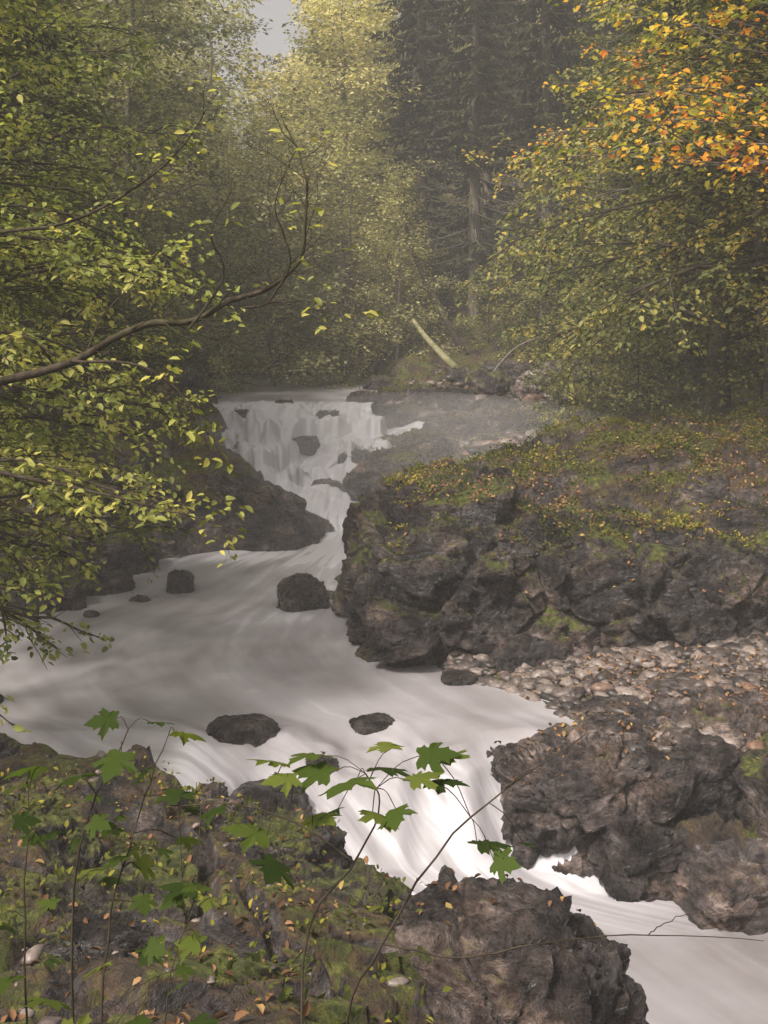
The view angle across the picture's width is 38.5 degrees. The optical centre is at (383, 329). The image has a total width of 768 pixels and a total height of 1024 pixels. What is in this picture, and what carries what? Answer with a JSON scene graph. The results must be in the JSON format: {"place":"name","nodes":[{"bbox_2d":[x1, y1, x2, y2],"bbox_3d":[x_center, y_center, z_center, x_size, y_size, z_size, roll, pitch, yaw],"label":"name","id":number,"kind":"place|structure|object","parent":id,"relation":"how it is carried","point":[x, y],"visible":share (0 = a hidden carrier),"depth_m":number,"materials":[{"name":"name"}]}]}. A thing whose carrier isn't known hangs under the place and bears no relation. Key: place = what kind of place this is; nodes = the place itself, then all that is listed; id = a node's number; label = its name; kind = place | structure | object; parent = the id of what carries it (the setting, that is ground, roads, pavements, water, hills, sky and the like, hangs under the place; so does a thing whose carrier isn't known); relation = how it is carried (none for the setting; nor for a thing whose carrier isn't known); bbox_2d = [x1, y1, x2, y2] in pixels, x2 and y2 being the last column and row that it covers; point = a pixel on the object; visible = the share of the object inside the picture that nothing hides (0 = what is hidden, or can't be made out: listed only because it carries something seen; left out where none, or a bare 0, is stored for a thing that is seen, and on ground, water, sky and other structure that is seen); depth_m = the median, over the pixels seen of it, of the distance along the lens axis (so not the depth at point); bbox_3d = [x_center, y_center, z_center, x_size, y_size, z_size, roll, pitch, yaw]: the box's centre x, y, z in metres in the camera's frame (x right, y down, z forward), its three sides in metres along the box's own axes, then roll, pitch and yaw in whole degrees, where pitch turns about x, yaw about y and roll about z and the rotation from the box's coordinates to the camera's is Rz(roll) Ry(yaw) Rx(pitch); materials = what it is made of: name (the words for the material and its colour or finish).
{"place":"outdoors","nodes":[
{"label":"outdoors","id":0,"kind":"place"},
{"bbox_2d":[70,0,516,159],"label":"sky","id":1,"kind":"structure","parent":0,"point":[276,10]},
{"bbox_2d":[300,420,424,481],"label":"side cascade water","id":2,"kind":"structure","parent":0,"point":[323,460],"depth_m":26.12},
{"bbox_2d":[0,338,767,1023],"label":"river water","id":3,"kind":"structure","parent":0,"point":[228,636],"depth_m":11.81,"materials":[{"name":"liquid"}]},
{"bbox_2d":[166,569,194,593],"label":"river boulder","id":4,"kind":"object","parent":3,"relation":"in","point":[180,581],"visible":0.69,"depth_m":16.68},
{"bbox_2d":[205,713,280,747],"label":"river boulder","id":5,"kind":"object","parent":3,"relation":"in","point":[255,730],"visible":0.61,"depth_m":10.79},
{"bbox_2d":[276,573,329,611],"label":"river boulder","id":6,"kind":"object","parent":3,"relation":"in","point":[298,592],"visible":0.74,"depth_m":15.67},
{"bbox_2d":[349,712,394,734],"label":"river boulder","id":7,"kind":"object","parent":3,"relation":"in","point":[371,723],"visible":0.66,"depth_m":11.19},
{"bbox_2d":[0,23,767,1023],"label":"ground","id":8,"kind":"structure","parent":0,"point":[350,955],"depth_m":9.01,"materials":[{"name":"plant"}]},
{"bbox_2d":[0,564,88,616],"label":"boulder","id":9,"kind":"object","parent":8,"relation":"on","point":[73,592],"visible":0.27,"depth_m":15.62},
{"bbox_2d":[0,786,104,875],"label":"bank boulder","id":10,"kind":"object","parent":8,"relation":"on","point":[92,854],"visible":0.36,"depth_m":7.12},
{"bbox_2d":[0,0,159,281],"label":"ash tree","id":11,"kind":"object","parent":8,"relation":"on","point":[112,155],"visible":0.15,"depth_m":26.87,"materials":[{"name":"green plant"}]},
{"bbox_2d":[0,0,175,307],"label":"ash tree","id":12,"kind":"object","parent":8,"relation":"on","point":[72,87],"visible":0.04,"depth_m":34.16,"materials":[{"name":"green plant"}]},
{"bbox_2d":[2,435,185,570],"bbox_3d":[-5.055,2.983,17.151,3.098,2.297,5.012,0,0,0],"label":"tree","id":13,"kind":"object","parent":8,"relation":"on","point":[63,519],"visible":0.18,"depth_m":17.82,"materials":[{"name":"plant"}]},
{"bbox_2d":[0,0,192,378],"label":"beech tree","id":14,"kind":"object","parent":8,"relation":"on","point":[72,316],"visible":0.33,"depth_m":22.19,"materials":[{"name":"green plant"}]},
{"bbox_2d":[30,946,162,1023],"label":"bank boulder","id":15,"kind":"object","parent":8,"relation":"on","point":[53,991],"visible":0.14,"depth_m":5.05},
{"bbox_2d":[11,259,195,442],"bbox_3d":[-6.033,0.344,22.059,3.618,3.834,3.466,0,0,14],"label":"hazel bush","id":16,"kind":"object","parent":8,"relation":"on","point":[124,321],"visible":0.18,"depth_m":21.82,"materials":[{"name":"green plant"}]},
{"bbox_2d":[0,0,210,390],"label":"beech tree","id":17,"kind":"object","parent":8,"relation":"on","point":[64,122],"visible":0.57,"depth_m":19.53,"materials":[{"name":"green plant"}]},
{"bbox_2d":[78,567,134,595],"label":"boulder","id":18,"kind":"object","parent":8,"relation":"on","point":[112,582],"visible":0.4,"depth_m":16.67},
{"bbox_2d":[0,0,216,615],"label":"beech tree","id":19,"kind":"object","parent":8,"relation":"on","point":[98,381],"visible":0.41,"depth_m":14.59,"materials":[{"name":"green plant"}]},
{"bbox_2d":[0,708,220,1023],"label":"sycamore sapling","id":20,"kind":"object","parent":8,"relation":"on","point":[114,762],"visible":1,"depth_m":3.08,"materials":[{"name":"green plant"}]},
{"bbox_2d":[26,844,205,962],"bbox_3d":[-1.564,3.500,6.202,1.365,0.842,1.099,0,0,-19],"label":"bank boulder","id":21,"kind":"object","parent":8,"relation":"on","point":[93,932],"visible":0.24,"depth_m":6.06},
{"bbox_2d":[0,0,247,732],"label":"beech tree","id":22,"kind":"object","parent":8,"relation":"on","point":[34,393],"visible":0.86,"depth_m":10.28,"materials":[{"name":"green plant"}]},
{"bbox_2d":[90,525,160,574],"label":"boulder","id":23,"kind":"object","parent":8,"relation":"on","point":[132,555],"visible":0.29,"depth_m":17.99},
{"bbox_2d":[0,0,263,314],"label":"ash tree","id":24,"kind":"object","parent":8,"relation":"on","point":[157,177],"visible":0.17,"depth_m":40.73,"materials":[{"name":"green plant"}]},
{"bbox_2d":[48,0,243,311],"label":"ash tree","id":25,"kind":"object","parent":8,"relation":"on","point":[179,120],"visible":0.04,"depth_m":52.64,"materials":[{"name":"green plant"}]},
{"bbox_2d":[0,0,299,350],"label":"ash tree","id":26,"kind":"object","parent":8,"relation":"on","point":[127,119],"visible":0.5,"depth_m":32.84,"materials":[{"name":"green plant"}]},
{"bbox_2d":[91,226,219,392],"bbox_3d":[-6.156,-0.485,28.343,3.419,4.466,3.819,0,0,29],"label":"willow bush","id":27,"kind":"object","parent":8,"relation":"on","point":[181,308],"visible":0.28,"depth_m":28.51,"materials":[{"name":"green plant"}]},
{"bbox_2d":[90,209,228,374],"bbox_3d":[-6.556,-0.914,30.673,3.761,4.913,4.201,0,0,-37],"label":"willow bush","id":28,"kind":"object","parent":8,"relation":"on","point":[211,357],"visible":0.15,"depth_m":30.72,"materials":[{"name":"green plant"}]},
{"bbox_2d":[104,308,222,434],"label":"willow bush","id":29,"kind":"object","parent":8,"relation":"on","point":[165,369],"visible":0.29,"depth_m":24.98,"materials":[{"name":"green plant"}]},
{"bbox_2d":[133,481,200,531],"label":"boulder","id":30,"kind":"object","parent":8,"relation":"on","point":[185,523],"visible":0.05,"depth_m":19.84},
{"bbox_2d":[152,365,206,402],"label":"boulder","id":31,"kind":"object","parent":8,"relation":"on","point":[192,379],"visible":0.41,"depth_m":26.69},
{"bbox_2d":[0,61,383,567],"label":"overhanging maple tree","id":32,"kind":"object","parent":8,"relation":"on","point":[81,358],"visible":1,"depth_m":7.03,"materials":[{"name":"green plant"}]},
{"bbox_2d":[7,738,408,1023],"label":"river pebbles","id":33,"kind":"object","parent":8,"relation":"on","point":[34,952],"visible":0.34,"depth_m":5.22,"materials":[{"name":"stone"}]},
{"bbox_2d":[189,782,256,833],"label":"bank boulder","id":34,"kind":"object","parent":8,"relation":"on","point":[212,792],"visible":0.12,"depth_m":8.34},
{"bbox_2d":[112,0,337,342],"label":"ash tree","id":35,"kind":"object","parent":8,"relation":"on","point":[230,67],"visible":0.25,"depth_m":49.35,"materials":[{"name":"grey plant"}]},
{"bbox_2d":[191,837,261,883],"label":"bank boulder","id":36,"kind":"object","parent":8,"relation":"on","point":[207,863],"visible":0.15,"depth_m":7.00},
{"bbox_2d":[157,91,332,378],"bbox_3d":[-5.498,-2.874,40.046,7.628,11.573,6.829,0,0,-8],"label":"alder tree","id":37,"kind":"object","parent":8,"relation":"on","point":[223,247],"visible":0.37,"depth_m":39.68,"materials":[{"name":"green plant"}]},
{"bbox_2d":[184,470,333,551],"bbox_3d":[-2.739,3.881,21.282,3.397,2.514,2.863,0,0,14],"label":"boulder","id":38,"kind":"object","parent":8,"relation":"on","point":[279,518],"visible":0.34,"depth_m":20.43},
{"bbox_2d":[157,39,370,370],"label":"alder tree","id":39,"kind":"object","parent":8,"relation":"on","point":[255,89],"visible":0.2,"depth_m":45.68,"materials":[{"name":"green plant"}]},
{"bbox_2d":[230,779,309,815],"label":"river boulder","id":40,"kind":"object","parent":8,"relation":"on","point":[257,791],"visible":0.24,"depth_m":9.91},
{"bbox_2d":[207,805,352,881],"bbox_3d":[-0.735,3.733,7.695,1.038,0.732,0.902,0,0,25],"label":"bank boulder","id":41,"kind":"object","parent":8,"relation":"on","point":[302,849],"visible":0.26,"depth_m":7.53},
{"bbox_2d":[180,88,382,388],"bbox_3d":[-3.503,-2.406,35.028,6.935,10.521,6.208,0,0,0],"label":"alder tree","id":42,"kind":"object","parent":8,"relation":"on","point":[272,327],"visible":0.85,"depth_m":34.67,"materials":[{"name":"green plant"}]},
{"bbox_2d":[226,249,356,376],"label":"willow bush","id":43,"kind":"object","parent":8,"relation":"on","point":[284,321],"visible":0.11,"depth_m":40.84,"materials":[{"name":"green plant"}]},
{"bbox_2d":[217,50,393,350],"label":"ash tree","id":44,"kind":"object","parent":8,"relation":"on","point":[306,69],"visible":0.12,"depth_m":50.72,"materials":[{"name":"green plant"}]},
{"bbox_2d":[281,297,366,389],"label":"willow bush","id":45,"kind":"object","parent":8,"relation":"on","point":[313,352],"visible":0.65,"depth_m":35.19,"materials":[{"name":"plant"}]},
{"bbox_2d":[15,0,649,275],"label":"distant forest","id":46,"kind":"object","parent":8,"relation":"on","point":[457,50],"visible":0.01,"depth_m":81.94,"materials":[{"name":"green plant"}]},
{"bbox_2d":[238,0,430,327],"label":"ash tree","id":47,"kind":"object","parent":8,"relation":"on","point":[298,19],"visible":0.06,"depth_m":55.70,"materials":[{"name":"green plant"}]},
{"bbox_2d":[221,0,466,378],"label":"ash tree","id":48,"kind":"object","parent":8,"relation":"on","point":[336,66],"visible":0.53,"depth_m":41.39,"materials":[{"name":"green plant"}]},
{"bbox_2d":[248,94,442,383],"bbox_3d":[-1.301,-2.601,37.966,7.282,11.047,6.518,0,0,-3],"label":"alder tree","id":49,"kind":"object","parent":8,"relation":"on","point":[338,156],"visible":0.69,"depth_m":37.57,"materials":[{"name":"green plant"}]},
{"bbox_2d":[292,857,412,922],"bbox_3d":[-0.318,3.651,6.591,1.034,0.844,0.906,0,0,15],"label":"bank boulder","id":50,"kind":"object","parent":8,"relation":"on","point":[362,880],"visible":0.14,"depth_m":6.58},
{"bbox_2d":[252,2,462,339],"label":"alder tree","id":51,"kind":"object","parent":8,"relation":"on","point":[366,71],"visible":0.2,"depth_m":47.50,"materials":[{"name":"green plant"}]},
{"bbox_2d":[342,457,407,501],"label":"boulder","id":52,"kind":"object","parent":8,"relation":"on","point":[361,477],"visible":0.54,"depth_m":22.46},
{"bbox_2d":[0,282,767,1023],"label":"undergrowth","id":53,"kind":"object","parent":8,"relation":"on","point":[284,994],"visible":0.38,"depth_m":14.28,"materials":[{"name":"green plant"}]},
{"bbox_2d":[0,352,767,1023],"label":"leaf litter","id":54,"kind":"object","parent":8,"relation":"on","point":[230,972],"visible":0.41,"depth_m":11.97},
{"bbox_2d":[362,444,434,466],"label":"boulder","id":55,"kind":"object","parent":8,"relation":"on","point":[416,454],"visible":0.31,"depth_m":23.37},
{"bbox_2d":[334,158,463,379],"bbox_3d":[0.430,-2.054,36.510,4.854,7.365,4.345,0,0,24],"label":"alder tree","id":56,"kind":"object","parent":8,"relation":"on","point":[409,273],"visible":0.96,"depth_m":36.25,"materials":[{"name":"green plant"}]},
{"bbox_2d":[343,219,464,352],"bbox_3d":[0.802,-1.450,39.805,4.583,5.359,4.103,0,0,4],"label":"willow bush","id":57,"kind":"object","parent":8,"relation":"on","point":[391,304],"visible":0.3,"depth_m":39.33,"materials":[{"name":"green plant"}]},
{"bbox_2d":[307,0,504,267],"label":"ash tree","id":58,"kind":"object","parent":8,"relation":"on","point":[448,159],"visible":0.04,"depth_m":64.46,"materials":[{"name":"green plant"}]},
{"bbox_2d":[352,0,482,325],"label":"spruce tree","id":59,"kind":"object","parent":8,"relation":"on","point":[410,14],"visible":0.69,"depth_m":41.79,"materials":[{"name":"green plant"}]},
{"bbox_2d":[396,430,451,458],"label":"boulder","id":60,"kind":"object","parent":8,"relation":"on","point":[440,445],"visible":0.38,"depth_m":24.42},
{"bbox_2d":[381,0,481,280],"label":"spruce tree","id":61,"kind":"object","parent":8,"relation":"on","point":[431,55],"visible":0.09,"depth_m":56.86,"materials":[{"name":"green plant"}]},
{"bbox_2d":[401,205,467,353],"bbox_3d":[1.585,-1.677,36.217,2.598,5.081,0.333,0,0,33],"label":"leaning dead trunk","id":62,"kind":"object","parent":8,"relation":"on","point":[456,339],"visible":0.81,"depth_m":36.00,"materials":[{"name":"wood"}]},
{"bbox_2d":[428,386,470,410],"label":"boulder","id":63,"kind":"object","parent":8,"relation":"on","point":[444,399],"visible":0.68,"depth_m":27.87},
{"bbox_2d":[386,196,522,308],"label":"hazel bush","id":64,"kind":"object","parent":8,"relation":"on","point":[454,278],"visible":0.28,"depth_m":43.55,"materials":[{"name":"green plant"}]},
{"bbox_2d":[330,464,583,668],"bbox_3d":[0.988,3.353,14.507,3.506,3.097,3.657,0,0,0],"label":"cliff boulder","id":65,"kind":"object","parent":8,"relation":"on","point":[438,590],"visible":0.7,"depth_m":13.17,"materials":[{"name":"stone"}]},
{"bbox_2d":[153,734,762,1023],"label":"sycamore sapling","id":66,"kind":"object","parent":8,"relation":"on","point":[434,756],"visible":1,"depth_m":3.00,"materials":[{"name":"green plant"}]},
{"bbox_2d":[406,0,536,324],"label":"spruce tree","id":67,"kind":"object","parent":8,"relation":"on","point":[472,131],"visible":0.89,"depth_m":39.85,"materials":[{"name":"green plant"}]},
{"bbox_2d":[438,0,536,283],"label":"spruce tree","id":68,"kind":"object","parent":8,"relation":"on","point":[502,195],"visible":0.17,"depth_m":48.77,"materials":[{"name":"green plant"}]},
{"bbox_2d":[447,265,528,356],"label":"hazel bush","id":69,"kind":"object","parent":8,"relation":"on","point":[504,326],"visible":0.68,"depth_m":35.93,"materials":[{"name":"green plant"}]},
{"bbox_2d":[466,371,514,395],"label":"boulder","id":70,"kind":"object","parent":8,"relation":"on","point":[492,382],"visible":0.66,"depth_m":28.39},
{"bbox_2d":[383,358,597,464],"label":"river pebbles","id":71,"kind":"object","parent":8,"relation":"on","point":[424,415],"visible":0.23,"depth_m":27.70,"materials":[{"name":"stone"}]},
{"bbox_2d":[481,395,517,415],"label":"boulder","id":72,"kind":"object","parent":8,"relation":"on","point":[505,403],"visible":0.77,"depth_m":27.31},
{"bbox_2d":[469,0,555,244],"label":"spruce tree","id":73,"kind":"object","parent":8,"relation":"on","point":[513,184],"visible":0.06,"depth_m":59.67,"materials":[{"name":"green plant"}]},
{"bbox_2d":[483,409,551,433],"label":"boulder","id":74,"kind":"object","parent":8,"relation":"on","point":[491,421],"visible":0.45,"depth_m":25.83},
{"bbox_2d":[389,865,648,1023],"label":"bank boulder","id":75,"kind":"object","parent":8,"relation":"on","point":[550,983],"visible":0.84,"depth_m":5.56,"materials":[{"name":"stone"}]},
{"bbox_2d":[488,631,577,673],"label":"boulder","id":76,"kind":"object","parent":8,"relation":"on","point":[512,653],"visible":0.48,"depth_m":12.73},
{"bbox_2d":[473,228,605,360],"bbox_3d":[5.347,-0.724,34.978,4.621,5.112,4.824,0,0,25],"label":"hazel bush","id":77,"kind":"object","parent":8,"relation":"on","point":[509,297],"visible":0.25,"depth_m":34.90,"materials":[{"name":"green plant"}]},
{"bbox_2d":[494,264,599,360],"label":"hazel bush","id":78,"kind":"object","parent":8,"relation":"on","point":[560,317],"visible":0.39,"depth_m":32.42,"materials":[{"name":"green plant"}]},
{"bbox_2d":[478,0,629,321],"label":"spruce tree","id":79,"kind":"object","parent":8,"relation":"on","point":[544,65],"visible":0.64,"depth_m":37.82,"materials":[{"name":"green plant"}]},
{"bbox_2d":[517,370,594,436],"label":"hazel bush","id":80,"kind":"object","parent":8,"relation":"on","point":[558,392],"visible":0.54,"depth_m":23.90,"materials":[{"name":"green plant"}]},
{"bbox_2d":[506,0,620,265],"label":"spruce tree","id":81,"kind":"object","parent":8,"relation":"on","point":[558,35],"visible":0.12,"depth_m":42.88,"materials":[{"name":"green plant"}]},
{"bbox_2d":[490,711,660,877],"bbox_3d":[1.876,4.510,10.443,1.762,1.497,1.493,0,0,0],"label":"flat boulder","id":82,"kind":"object","parent":8,"relation":"on","point":[584,798],"visible":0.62,"depth_m":9.95,"materials":[{"name":"stone"}]},
{"bbox_2d":[505,283,669,423],"bbox_3d":[4.916,0.923,27.057,3.851,4.260,4.020,0,0,33],"label":"hazel bush","id":83,"kind":"object","parent":8,"relation":"on","point":[589,378],"visible":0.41,"depth_m":26.86,"materials":[{"name":"green plant"}]},
{"bbox_2d":[532,0,650,219],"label":"spruce tree","id":84,"kind":"object","parent":8,"relation":"on","point":[605,28],"visible":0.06,"depth_m":48.79,"materials":[{"name":"green plant"}]},
{"bbox_2d":[434,629,767,757],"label":"river pebbles","id":85,"kind":"object","parent":8,"relation":"on","point":[536,683],"visible":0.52,"depth_m":12.27,"materials":[{"name":"stone"}]},
{"bbox_2d":[491,0,711,363],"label":"beech tree","id":86,"kind":"object","parent":8,"relation":"on","point":[554,295],"visible":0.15,"depth_m":31.20,"materials":[{"name":"green plant"}]},
{"bbox_2d":[566,694,646,722],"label":"flat boulder","id":87,"kind":"object","parent":8,"relation":"on","point":[594,704],"visible":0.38,"depth_m":11.39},
{"bbox_2d":[448,0,767,421],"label":"beech tree","id":88,"kind":"object","parent":8,"relation":"on","point":[607,259],"visible":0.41,"depth_m":22.31,"materials":[{"name":"green plant"}]},
{"bbox_2d":[587,807,652,872],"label":"flat boulder","id":89,"kind":"object","parent":8,"relation":"on","point":[618,827],"visible":0.32,"depth_m":9.72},
{"bbox_2d":[499,3,767,400],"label":"maple tree","id":90,"kind":"object","parent":8,"relation":"on","point":[758,244],"visible":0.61,"depth_m":19.04,"materials":[{"name":"green plant"}]},
{"bbox_2d":[565,299,706,424],"bbox_3d":[5.317,1.250,23.686,3.618,3.834,3.466,0,0,-23],"label":"hazel bush","id":91,"kind":"object","parent":8,"relation":"on","point":[626,399],"visible":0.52,"depth_m":23.48,"materials":[{"name":"green plant"}]},
{"bbox_2d":[587,820,686,901],"bbox_3d":[2.376,4.764,9.862,1.104,0.792,0.849,0,0,-16],"label":"flat boulder","id":92,"kind":"object","parent":8,"relation":"on","point":[631,870],"visible":0.52,"depth_m":9.51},
{"bbox_2d":[525,0,767,193],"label":"maple tree","id":93,"kind":"object","parent":8,"relation":"on","point":[746,160],"visible":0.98,"depth_m":14.08,"materials":[{"name":"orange plant"}]},
{"bbox_2d":[538,502,767,650],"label":"cliff boulder","id":94,"kind":"object","parent":8,"relation":"on","point":[659,598],"visible":0.35,"depth_m":13.06,"materials":[{"name":"stone"}]},
{"bbox_2d":[571,266,736,416],"bbox_3d":[6.585,0.695,27.259,4.236,4.686,4.422,0,0,-33],"label":"hazel bush","id":95,"kind":"object","parent":8,"relation":"on","point":[599,363],"visible":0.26,"depth_m":26.75,"materials":[{"name":"green plant"}]},
{"bbox_2d":[542,0,767,361],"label":"beech tree","id":96,"kind":"object","parent":8,"relation":"on","point":[688,284],"visible":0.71,"depth_m":16.79,"materials":[{"name":"green plant"}]},
{"bbox_2d":[563,12,767,343],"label":"beech tree","id":97,"kind":"object","parent":8,"relation":"on","point":[575,262],"visible":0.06,"depth_m":28.79,"materials":[{"name":"green plant"}]},
{"bbox_2d":[601,0,750,362],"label":"spruce tree","id":98,"kind":"object","parent":8,"relation":"on","point":[685,356],"visible":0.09,"depth_m":27.88,"materials":[{"name":"green plant"}]},
{"bbox_2d":[592,0,767,329],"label":"beech tree","id":99,"kind":"object","parent":8,"relation":"on","point":[688,227],"visible":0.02,"depth_m":26.91,"materials":[{"name":"green plant"}]},
{"bbox_2d":[604,0,767,378],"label":"beech tree","id":100,"kind":"object","parent":8,"relation":"on","point":[668,345],"visible":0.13,"depth_m":25.03,"materials":[{"name":"green plant"}]},
{"bbox_2d":[633,728,740,836],"bbox_3d":[2.720,4.500,10.420,1.494,1.323,1.451,0,0,-28],"label":"flat boulder","id":101,"kind":"object","parent":8,"relation":"on","point":[693,777],"visible":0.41,"depth_m":9.98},
{"bbox_2d":[631,685,767,746],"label":"flat boulder","id":102,"kind":"object","parent":8,"relation":"on","point":[715,713],"visible":0.32,"depth_m":10.98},
{"bbox_2d":[656,240,767,420],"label":"hazel bush","id":103,"kind":"object","parent":8,"relation":"on","point":[742,342],"visible":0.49,"depth_m":19.35,"materials":[{"name":"green plant"}]},
{"bbox_2d":[669,837,767,935],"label":"flat boulder","id":104,"kind":"object","parent":8,"relation":"on","point":[724,886],"visible":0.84,"depth_m":9.14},
{"bbox_2d":[685,0,767,331],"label":"beech tree","id":105,"kind":"object","parent":8,"relation":"on","point":[743,220],"visible":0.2,"depth_m":19.43,"materials":[{"name":"green plant"}]},
{"bbox_2d":[732,731,767,837],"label":"flat boulder","id":106,"kind":"object","parent":8,"relation":"on","point":[750,777],"visible":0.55,"depth_m":9.89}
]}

